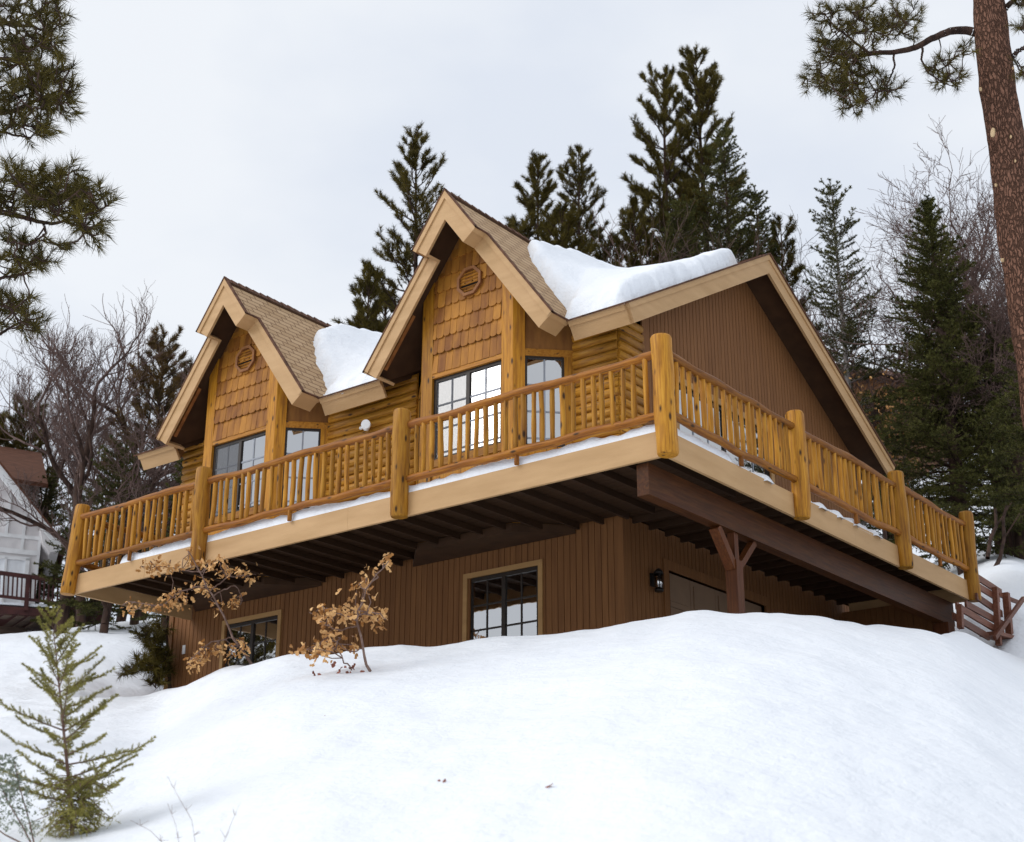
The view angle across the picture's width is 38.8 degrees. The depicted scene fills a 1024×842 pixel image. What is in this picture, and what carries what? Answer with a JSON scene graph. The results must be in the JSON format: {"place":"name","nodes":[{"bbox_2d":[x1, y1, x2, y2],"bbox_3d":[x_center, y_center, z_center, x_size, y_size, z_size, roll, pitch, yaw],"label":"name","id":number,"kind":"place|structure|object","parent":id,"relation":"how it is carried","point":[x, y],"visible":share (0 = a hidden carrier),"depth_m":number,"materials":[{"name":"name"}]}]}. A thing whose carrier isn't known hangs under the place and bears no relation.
{"place":"outdoors","nodes":[
{"label":"outdoors","id":0,"kind":"place"},
{"bbox_2d":[0,551,1023,841],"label":"snow ground","id":1,"kind":"structure","parent":0,"point":[722,727],"depth_m":10.19,"materials":[{"name":"white snow"}]},
{"bbox_2d":[0,411,20,448],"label":"pine tree","id":2,"kind":"object","parent":1,"relation":"on","point":[12,445],"visible":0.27,"depth_m":48.65,"materials":[{"name":"green plant"}]},
{"bbox_2d":[0,753,41,841],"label":"sage shrub","id":3,"kind":"object","parent":1,"relation":"on","point":[6,790],"visible":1,"depth_m":8.79,"materials":[{"name":"green plant"}]},
{"bbox_2d":[2,388,68,538],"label":"pine tree","id":4,"kind":"object","parent":1,"relation":"on","point":[22,446],"visible":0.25,"depth_m":49.90,"materials":[{"name":"green plant"}]},
{"bbox_2d":[29,467,70,606],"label":"fir tree","id":5,"kind":"object","parent":1,"relation":"on","point":[50,496],"visible":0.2,"depth_m":45.35,"materials":[{"name":"green plant"}]},
{"bbox_2d":[0,446,103,633],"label":"white house","id":6,"kind":"structure","parent":1,"relation":"on","point":[23,548],"depth_m":42.77,"materials":[{"name":"paint"}]},
{"bbox_2d":[0,602,49,607],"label":"deck snow","id":7,"kind":"structure","parent":6,"relation":"on","point":[19,604],"depth_m":40.50,"materials":[{"name":"white snow"}]},
{"bbox_2d":[0,0,126,350],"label":"pine tree","id":8,"kind":"object","parent":1,"relation":"on","point":[76,195],"visible":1,"depth_m":15.85,"materials":[{"name":"green plant"}]},
{"bbox_2d":[30,481,116,627],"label":"fir tree","id":9,"kind":"object","parent":1,"relation":"on","point":[57,567],"visible":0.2,"depth_m":40.83,"materials":[{"name":"green plant"}]},
{"bbox_2d":[0,605,157,841],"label":"young fir","id":10,"kind":"object","parent":1,"relation":"on","point":[70,814],"visible":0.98,"depth_m":9.47,"materials":[{"name":"green plant"}]},
{"bbox_2d":[1,293,170,535],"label":"bare tree","id":11,"kind":"object","parent":1,"relation":"on","point":[46,455],"visible":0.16,"depth_m":51.56,"materials":[{"name":"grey plant"}]},
{"bbox_2d":[0,324,174,626],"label":"bare tree","id":12,"kind":"object","parent":1,"relation":"on","point":[61,474],"visible":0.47,"depth_m":40.61,"materials":[{"name":"grey plant"}]},
{"bbox_2d":[21,294,156,621],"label":"bare tree","id":13,"kind":"object","parent":1,"relation":"on","point":[120,618],"visible":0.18,"depth_m":44.16,"materials":[{"name":"grey plant"}]},
{"bbox_2d":[0,279,178,633],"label":"bare tree","id":14,"kind":"object","parent":1,"relation":"on","point":[91,426],"visible":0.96,"depth_m":38.59,"materials":[{"name":"grey plant"}]},
{"bbox_2d":[47,434,155,630],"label":"fir tree","id":15,"kind":"object","parent":1,"relation":"on","point":[85,606],"visible":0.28,"depth_m":37.89,"materials":[{"name":"green plant"}]},
{"bbox_2d":[32,334,187,624],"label":"bare tree","id":16,"kind":"object","parent":1,"relation":"on","point":[89,618],"visible":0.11,"depth_m":45.59,"materials":[{"name":"grey plant"}]},
{"bbox_2d":[38,400,182,632],"bbox_3d":[-9.843,2.271,36.614,3.089,6.878,4.590,-15,-25,35],"label":"bare tree","id":17,"kind":"object","parent":1,"relation":"on","point":[105,619],"visible":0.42,"depth_m":36.91,"materials":[{"name":"grey plant"}]},
{"bbox_2d":[66,408,183,624],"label":"bare tree","id":18,"kind":"object","parent":1,"relation":"on","point":[136,615],"visible":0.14,"depth_m":39.73,"materials":[{"name":"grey plant"}]},
{"bbox_2d":[88,351,193,627],"bbox_3d":[-8.922,1.733,40.600,5.630,9.037,4.139,-1,-20,2],"label":"bare tree","id":19,"kind":"object","parent":1,"relation":"on","point":[171,505],"visible":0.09,"depth_m":39.77,"materials":[{"name":"grey plant"}]},
{"bbox_2d":[93,322,192,620],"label":"pine tree","id":20,"kind":"object","parent":1,"relation":"on","point":[160,394],"visible":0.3,"depth_m":44.32,"materials":[{"name":"green plant"}]},
{"bbox_2d":[115,614,179,690],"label":"pine sapling","id":21,"kind":"object","parent":1,"relation":"on","point":[155,660],"visible":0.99,"depth_m":24.36,"materials":[{"name":"green plant"}]},
{"bbox_2d":[132,821,164,841],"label":"weed stalk","id":22,"kind":"object","parent":1,"relation":"on","point":[151,831],"visible":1,"depth_m":8.21,"materials":[{"name":"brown plant"}]},
{"bbox_2d":[128,459,183,642],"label":"fir tree","id":23,"kind":"object","parent":1,"relation":"on","point":[147,615],"visible":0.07,"depth_m":36.05,"materials":[{"name":"green plant"}]},
{"bbox_2d":[167,776,200,839],"bbox_3d":[-1.812,2.162,8.008,0.202,0.393,0.057,6,-21,-16],"label":"weed stalk","id":24,"kind":"object","parent":1,"relation":"on","point":[185,809],"visible":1,"depth_m":8.01,"materials":[{"name":"brown plant"}]},
{"bbox_2d":[120,546,262,673],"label":"oak sapling","id":25,"kind":"object","parent":1,"relation":"on","point":[195,658],"visible":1,"depth_m":20.37,"materials":[{"name":"brown plant"}]},
{"bbox_2d":[288,553,393,675],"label":"oak sapling","id":26,"kind":"object","parent":1,"relation":"on","point":[363,611],"visible":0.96,"depth_m":15.33,"materials":[{"name":"brown plant"}]},
{"bbox_2d":[331,257,390,332],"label":"pine tree","id":27,"kind":"object","parent":1,"relation":"on","point":[369,291],"visible":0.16,"depth_m":40.55,"materials":[{"name":"green plant"}]},
{"bbox_2d":[366,279,398,330],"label":"pine tree","id":28,"kind":"object","parent":1,"relation":"on","point":[385,311],"visible":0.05,"depth_m":44.91,"materials":[{"name":"green plant"}]},
{"bbox_2d":[354,121,459,329],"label":"pine tree","id":29,"kind":"object","parent":1,"relation":"on","point":[409,256],"visible":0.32,"depth_m":43.25,"materials":[{"name":"green plant"}]},
{"bbox_2d":[60,188,981,689],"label":"log house","id":30,"kind":"structure","parent":1,"relation":"on","point":[486,350],"depth_m":21.35,"materials":[{"name":"brown wood"}]},
{"bbox_2d":[209,431,265,517],"bbox_3d":[-4.530,0.908,24.145,1.330,1.300,0.054,-15,-25,35],"label":"window","id":31,"kind":"structure","parent":30,"relation":"in","point":[246,452],"depth_m":24.20,"materials":[{"name":"clear glass"}]},
{"bbox_2d":[225,615,277,666],"bbox_3d":[-4.230,3.810,23.629,1.270,1.150,0.054,-15,-25,35],"label":"window","id":32,"kind":"structure","parent":30,"relation":"in","point":[260,635],"depth_m":23.66,"materials":[{"name":"clear glass"}]},
{"bbox_2d":[281,428,320,508],"bbox_3d":[-3.432,0.773,23.664,0.482,1.375,0.398,-12,-23,29],"label":"window","id":33,"kind":"structure","parent":30,"relation":"in","point":[296,439],"depth_m":23.78,"materials":[{"name":"clear glass"}]},
{"bbox_2d":[313,323,381,395],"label":"roof snow","id":34,"kind":"structure","parent":30,"relation":"on","point":[343,352],"depth_m":24.89,"materials":[{"name":"white snow"}]},
{"bbox_2d":[120,424,732,563],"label":"deck snow","id":35,"kind":"structure","parent":30,"relation":"on","point":[469,473],"depth_m":18.72,"materials":[{"name":"white snow"}]},
{"bbox_2d":[433,360,500,459],"bbox_3d":[-0.633,-0.143,21.277,1.330,1.300,0.054,-15,-25,35],"label":"window","id":36,"kind":"structure","parent":30,"relation":"in","point":[460,389],"depth_m":21.33,"materials":[{"name":"clear glass"}]},
{"bbox_2d":[470,566,537,639],"bbox_3d":[-0.106,2.752,20.574,1.290,1.235,0.054,-15,-25,35],"label":"window","id":37,"kind":"structure","parent":30,"relation":"in","point":[506,603],"depth_m":20.61,"materials":[{"name":"clear glass"}]},
{"bbox_2d":[525,356,564,446],"bbox_3d":[0.467,-0.277,20.798,0.482,1.375,0.404,-12,-23,29],"label":"window","id":38,"kind":"structure","parent":30,"relation":"in","point":[538,369],"depth_m":20.87,"materials":[{"name":"clear glass"}]},
{"bbox_2d":[527,240,737,318],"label":"roof snow","id":39,"kind":"structure","parent":30,"relation":"on","point":[578,283],"depth_m":21.62,"materials":[{"name":"white snow"}]},
{"bbox_2d":[669,573,761,615],"bbox_3d":[2.980,3.618,21.002,0.045,2.412,2.792,-15,-25,35],"label":"garage door","id":40,"kind":"structure","parent":30,"relation":"in","point":[685,595],"depth_m":20.91,"materials":[{"name":"brown wood"}]},
{"bbox_2d":[658,384,773,575],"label":"wall","id":41,"kind":"structure","parent":30,"relation":"in","point":[751,467],"depth_m":22.64,"materials":[{"name":"brown wood"}]},
{"bbox_2d":[732,461,773,484],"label":"deck snow","id":42,"kind":"structure","parent":30,"relation":"on","point":[766,477],"depth_m":18.43,"materials":[{"name":"white snow"}]},
{"bbox_2d":[811,501,883,538],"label":"deck snow","id":43,"kind":"structure","parent":30,"relation":"on","point":[839,515],"depth_m":20.26,"materials":[{"name":"white snow"}]},
{"bbox_2d":[507,210,545,240],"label":"pine tree","id":44,"kind":"object","parent":1,"relation":"on","point":[525,229],"visible":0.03,"depth_m":43.55,"materials":[{"name":"green plant"}]},
{"bbox_2d":[503,149,568,243],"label":"pine tree","id":45,"kind":"object","parent":1,"relation":"on","point":[530,203],"visible":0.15,"depth_m":45.94,"materials":[{"name":"green plant"}]},
{"bbox_2d":[534,195,599,255],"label":"pine tree","id":46,"kind":"object","parent":1,"relation":"on","point":[564,230],"visible":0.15,"depth_m":42.57,"materials":[{"name":"green plant"}]},
{"bbox_2d":[555,143,612,257],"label":"pine tree","id":47,"kind":"object","parent":1,"relation":"on","point":[580,177],"visible":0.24,"depth_m":48.36,"materials":[{"name":"green plant"}]},
{"bbox_2d":[591,230,629,267],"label":"pine tree","id":48,"kind":"object","parent":1,"relation":"on","point":[598,254],"visible":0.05,"depth_m":46.46,"materials":[{"name":"green plant"}]},
{"bbox_2d":[612,193,669,267],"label":"pine tree","id":49,"kind":"object","parent":1,"relation":"on","point":[630,214],"visible":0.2,"depth_m":44.56,"materials":[{"name":"green plant"}]},
{"bbox_2d":[617,61,725,263],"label":"pine tree","id":50,"kind":"object","parent":1,"relation":"on","point":[648,196],"visible":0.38,"depth_m":48.40,"materials":[{"name":"green plant"}]},
{"bbox_2d":[644,164,710,262],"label":"pine tree","id":51,"kind":"object","parent":1,"relation":"on","point":[686,171],"visible":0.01,"depth_m":50.41,"materials":[{"name":"green plant"}]},
{"bbox_2d":[655,194,707,263],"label":"fir tree","id":52,"kind":"object","parent":1,"relation":"on","point":[687,226],"visible":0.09,"depth_m":40.88,"materials":[{"name":"green plant"}]},
{"bbox_2d":[674,227,707,259],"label":"bare tree","id":53,"kind":"object","parent":1,"relation":"on","point":[687,247],"visible":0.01,"depth_m":40.45,"materials":[{"name":"brown plant"}]},
{"bbox_2d":[662,43,767,260],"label":"pine tree","id":54,"kind":"object","parent":1,"relation":"on","point":[705,92],"visible":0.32,"depth_m":49.42,"materials":[{"name":"green plant"}]},
{"bbox_2d":[692,119,779,260],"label":"fir tree","id":55,"kind":"object","parent":1,"relation":"on","point":[732,230],"visible":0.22,"depth_m":42.05,"materials":[{"name":"green plant"}]},
{"bbox_2d":[580,203,892,409],"bbox_3d":[5.059,1.062,38.857,10.710,16.121,6.926,-15,-25,35],"label":"bare tree","id":56,"kind":"object","parent":1,"relation":"on","point":[596,212],"visible":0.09,"depth_m":38.97,"materials":[{"name":"grey plant"}]},
{"bbox_2d":[735,185,793,286],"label":"fir tree","id":57,"kind":"object","parent":1,"relation":"on","point":[761,214],"visible":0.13,"depth_m":42.90,"materials":[{"name":"green plant"}]},
{"bbox_2d":[757,210,832,354],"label":"pine tree","id":58,"kind":"object","parent":1,"relation":"on","point":[790,258],"visible":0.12,"depth_m":43.48,"materials":[{"name":"green plant"}]},
{"bbox_2d":[801,177,918,541],"bbox_3d":[8.614,-0.676,37.524,3.260,12.686,3.290,-15,-25,35],"label":"fir tree","id":59,"kind":"object","parent":1,"relation":"on","point":[834,250],"visible":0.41,"depth_m":38.22,"materials":[{"name":"green plant"}]},
{"bbox_2d":[808,293,937,470],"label":"bare tree","id":60,"kind":"object","parent":1,"relation":"on","point":[897,383],"visible":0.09,"depth_m":45.19,"materials":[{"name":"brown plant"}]},
{"bbox_2d":[760,156,1001,400],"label":"bare tree","id":61,"kind":"object","parent":1,"relation":"on","point":[868,314],"visible":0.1,"depth_m":44.57,"materials":[{"name":"grey plant"}]},
{"bbox_2d":[844,339,920,539],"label":"fir tree","id":62,"kind":"object","parent":1,"relation":"on","point":[875,427],"visible":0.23,"depth_m":37.03,"materials":[{"name":"green plant"}]},
{"bbox_2d":[861,382,925,550],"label":"fir tree","id":63,"kind":"object","parent":1,"relation":"on","point":[884,408],"visible":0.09,"depth_m":42.79,"materials":[{"name":"green plant"}]},
{"bbox_2d":[813,265,983,541],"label":"bare tree","id":64,"kind":"object","parent":1,"relation":"on","point":[836,326],"visible":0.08,"depth_m":44.69,"materials":[{"name":"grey plant"}]},
{"bbox_2d":[836,364,970,480],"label":"bare tree","id":65,"kind":"object","parent":1,"relation":"on","point":[892,405],"depth_m":49.48,"materials":[{"name":"brown plant"}]},
{"bbox_2d":[796,0,1023,428],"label":"pine tree","id":66,"kind":"object","parent":1,"relation":"on","point":[995,59],"visible":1,"depth_m":22.49,"materials":[{"name":"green plant"}]},
{"bbox_2d":[801,116,1019,459],"bbox_3d":[10.931,-1.604,36.222,7.492,12.920,6.411,-15,-25,35],"label":"bare tree","id":67,"kind":"object","parent":1,"relation":"on","point":[989,269],"visible":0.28,"depth_m":36.50,"materials":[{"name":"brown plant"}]},
{"bbox_2d":[837,165,1001,554],"bbox_3d":[12.872,-1.307,37.097,8.466,11.210,5.743,-15,-25,35],"label":"bare tree","id":68,"kind":"object","parent":1,"relation":"on","point":[1000,540],"visible":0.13,"depth_m":37.98,"materials":[{"name":"grey plant"}]},
{"bbox_2d":[834,180,1007,491],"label":"bare tree","id":69,"kind":"object","parent":1,"relation":"on","point":[976,240],"visible":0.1,"depth_m":41.20,"materials":[{"name":"grey plant"}]},
{"bbox_2d":[851,224,1020,484],"bbox_3d":[11.619,-0.727,34.522,5.104,9.350,5.605,6,-21,-17],"label":"bare tree","id":70,"kind":"object","parent":1,"relation":"on","point":[999,317],"visible":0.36,"depth_m":33.15,"materials":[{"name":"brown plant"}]},
{"bbox_2d":[862,193,1023,574],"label":"fir tree","id":71,"kind":"object","parent":1,"relation":"on","point":[959,478],"visible":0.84,"depth_m":33.12,"materials":[{"name":"green plant"}]},
{"bbox_2d":[868,169,1019,462],"bbox_3d":[11.640,-1.462,35.751,5.563,10.972,7.353,-5,-21,14],"label":"bare tree","id":72,"kind":"object","parent":1,"relation":"on","point":[962,256],"visible":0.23,"depth_m":36.23,"materials":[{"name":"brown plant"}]},
{"bbox_2d":[916,308,1013,555],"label":"fir tree","id":73,"kind":"object","parent":1,"relation":"on","point":[1010,540],"visible":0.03,"depth_m":34.34,"materials":[{"name":"plant"}]},
{"bbox_2d":[933,328,1023,559],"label":"fir tree","id":74,"kind":"object","parent":1,"relation":"on","point":[1017,539],"visible":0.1,"depth_m":33.45,"materials":[{"name":"green plant"}]},
{"bbox_2d":[952,575,1023,645],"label":"slatted railing","id":75,"kind":"object","parent":1,"relation":"on","point":[997,634],"visible":0.96,"depth_m":23.40,"materials":[{"name":"brown wood"}]},
{"bbox_2d":[985,483,1017,559],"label":"bare sapling","id":76,"kind":"object","parent":1,"relation":"on","point":[991,536],"visible":0.88,"depth_m":30.35,"materials":[{"name":"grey plant"}]},
{"bbox_2d":[982,337,1023,545],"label":"fir tree","id":77,"kind":"object","parent":1,"relation":"on","point":[1018,496],"visible":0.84,"depth_m":26.61,"materials":[{"name":"green plant"}]},
{"bbox_2d":[994,504,1022,565],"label":"bare sapling","id":78,"kind":"object","parent":1,"relation":"on","point":[1000,556],"visible":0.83,"depth_m":30.40,"materials":[{"name":"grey plant"}]},
{"bbox_2d":[0,0,1023,622],"label":"sky","id":79,"kind":"structure","parent":0,"point":[249,143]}
]}

